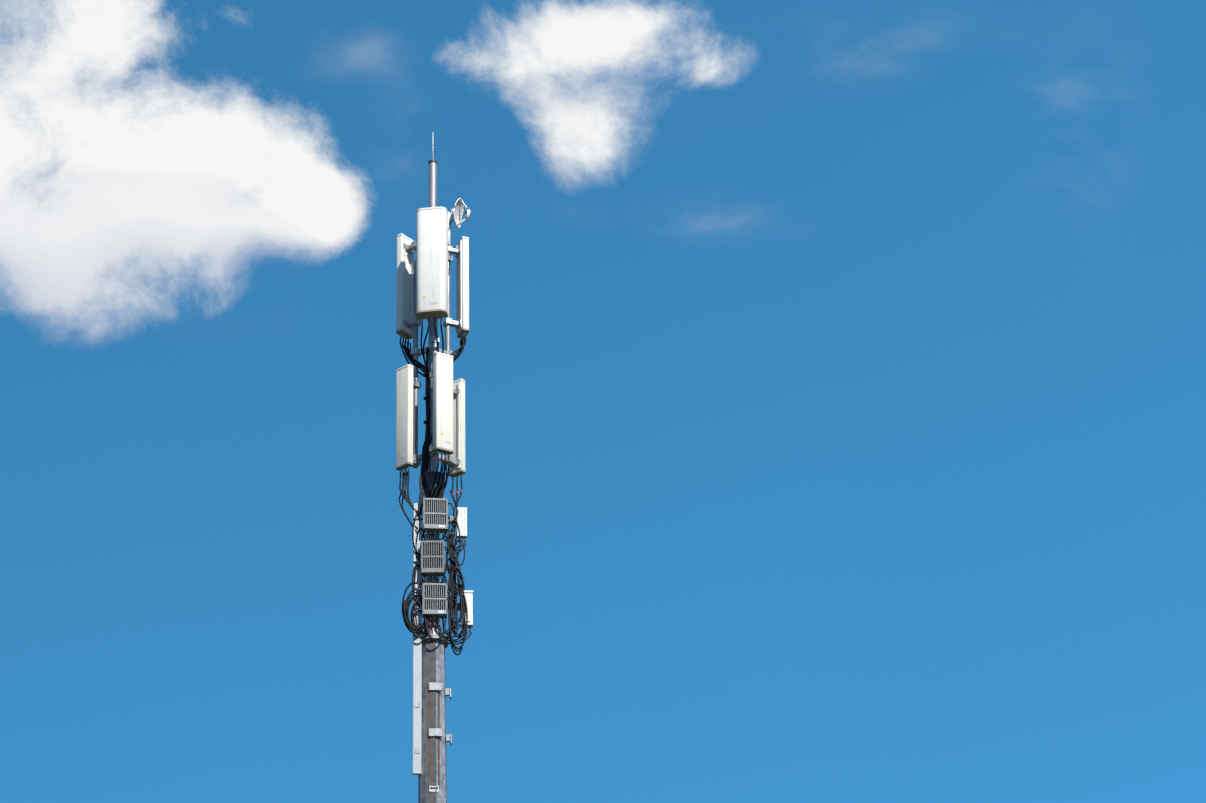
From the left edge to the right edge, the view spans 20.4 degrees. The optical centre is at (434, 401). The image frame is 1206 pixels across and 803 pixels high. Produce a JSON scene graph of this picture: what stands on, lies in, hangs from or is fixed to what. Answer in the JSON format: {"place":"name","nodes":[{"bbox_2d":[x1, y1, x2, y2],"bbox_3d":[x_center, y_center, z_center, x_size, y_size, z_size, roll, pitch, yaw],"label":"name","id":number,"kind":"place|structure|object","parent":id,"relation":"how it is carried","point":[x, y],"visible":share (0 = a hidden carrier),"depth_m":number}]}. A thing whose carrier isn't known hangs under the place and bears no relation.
{"place":"outdoors","nodes":[
{"label":"outdoors","id":0,"kind":"place"},
{"bbox_2d":[0,0,1205,802],"label":"sky","id":1,"kind":"structure","parent":0,"point":[833,372]},
{"label":"ground","id":2,"kind":"structure","parent":0,"visible":0},
{"bbox_2d":[420,633,448,802],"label":"monopole","id":3,"kind":"object","parent":2,"relation":"on","point":[433,660],"visible":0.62,"depth_m":48.91},
{"bbox_2d":[411,132,453,633],"bbox_3d":[-0.034,-0.415,51.608,0.693,8.810,0.632,1,-27,-2],"label":"head frame","id":4,"kind":"object","parent":3,"relation":"on","point":[416,353],"visible":0.48,"depth_m":51.76},
{"bbox_2d":[396,364,420,473],"bbox_3d":[-0.366,0.327,51.338,0.374,1.802,0.293,24,-36,-39],"label":"antenna","id":5,"kind":"object","parent":4,"relation":"attached to","point":[406,383],"visible":0.85,"depth_m":51.21},
{"bbox_2d":[396,233,420,341],"bbox_3d":[-0.371,-1.800,52.578,0.366,1.848,0.308,-20,-33,33],"label":"antenna","id":6,"kind":"object","parent":4,"relation":"attached to","point":[406,320],"visible":0.81,"depth_m":52.56},
{"bbox_2d":[413,503,421,774],"bbox_3d":[-0.223,3.484,49.559,0.182,4.332,0.123,1,-27,-2],"label":"cable duct","id":7,"kind":"object","parent":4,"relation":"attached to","point":[417,687],"visible":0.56,"depth_m":49.24},
{"bbox_2d":[416,207,447,320],"bbox_3d":[-0.020,-2.048,51.994,0.488,1.948,0.499,-5,-27,9],"label":"panel antenna","id":8,"kind":"object","parent":4,"relation":"attached to","point":[431,263],"visible":1,"depth_m":51.78},
{"bbox_2d":[421,540,444,577],"bbox_3d":[-0.018,2.418,50.136,0.350,0.609,0.445,-1,-27,2],"label":"remote radio unit","id":9,"kind":"object","parent":4,"relation":"attached to","point":[432,559],"visible":1,"depth_m":49.94},
{"bbox_2d":[424,471,443,497],"bbox_3d":[-0.024,1.324,50.786,0.373,0.419,0.373,1,-27,-2],"label":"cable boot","id":10,"kind":"object","parent":4,"relation":"attached to","point":[429,477],"visible":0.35,"depth_m":50.68},
{"bbox_2d":[422,583,446,619],"bbox_3d":[-0.002,3.027,49.825,0.370,0.588,0.449,1,-27,-2],"label":"remote radio unit","id":11,"kind":"object","parent":4,"relation":"attached to","point":[434,600],"visible":0.9,"depth_m":49.63},
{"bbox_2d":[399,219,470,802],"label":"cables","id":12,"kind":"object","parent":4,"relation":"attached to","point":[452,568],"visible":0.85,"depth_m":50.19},
{"bbox_2d":[423,498,447,534],"bbox_3d":[0.003,1.784,50.459,0.370,0.592,0.449,2,-27,-4],"label":"remote radio unit","id":13,"kind":"object","parent":4,"relation":"attached to","point":[435,515],"visible":0.96,"depth_m":50.27},
{"bbox_2d":[429,352,453,457],"bbox_3d":[0.070,0.126,50.957,0.308,1.743,0.399,15,-30,-26],"label":"antenna","id":14,"kind":"object","parent":4,"relation":"attached to","point":[441,373],"visible":0.98,"depth_m":50.80},
{"bbox_2d":[442,236,469,338],"bbox_3d":[0.322,-1.773,52.605,0.402,1.779,0.278,9,-28,-18],"label":"antenna","id":15,"kind":"object","parent":4,"relation":"attached to","point":[460,252],"visible":0.83,"depth_m":52.56},
{"bbox_2d":[447,378,465,480],"bbox_3d":[0.273,0.407,51.541,0.268,1.696,0.369,-20,-33,33],"label":"antenna","id":16,"kind":"object","parent":4,"relation":"attached to","point":[457,467],"visible":0.67,"depth_m":51.53},
{"bbox_2d":[448,507,466,540],"bbox_3d":[0.223,1.865,50.542,0.536,0.536,0.260,1,-27,-2],"label":"radio unit","id":17,"kind":"object","parent":4,"relation":"attached to","point":[462,518],"visible":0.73,"depth_m":50.50},
{"bbox_2d":[448,198,470,254],"bbox_3d":[0.360,-2.747,53.008,0.388,1.011,0.306,10,-29,-18],"label":"grid dish","id":18,"kind":"object","parent":4,"relation":"on","point":[456,213],"visible":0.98,"depth_m":53.10},
{"bbox_2d":[447,590,473,629],"bbox_3d":[0.269,3.127,49.861,0.626,0.613,0.260,1,-27,-2],"label":"radio unit","id":19,"kind":"object","parent":4,"relation":"attached to","point":[469,596],"visible":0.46,"depth_m":49.81},
{"bbox_2d":[429,682,451,791],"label":"mounting brackets","id":20,"kind":"object","parent":3,"relation":"attached to","point":[434,732],"visible":1,"depth_m":48.84}
]}

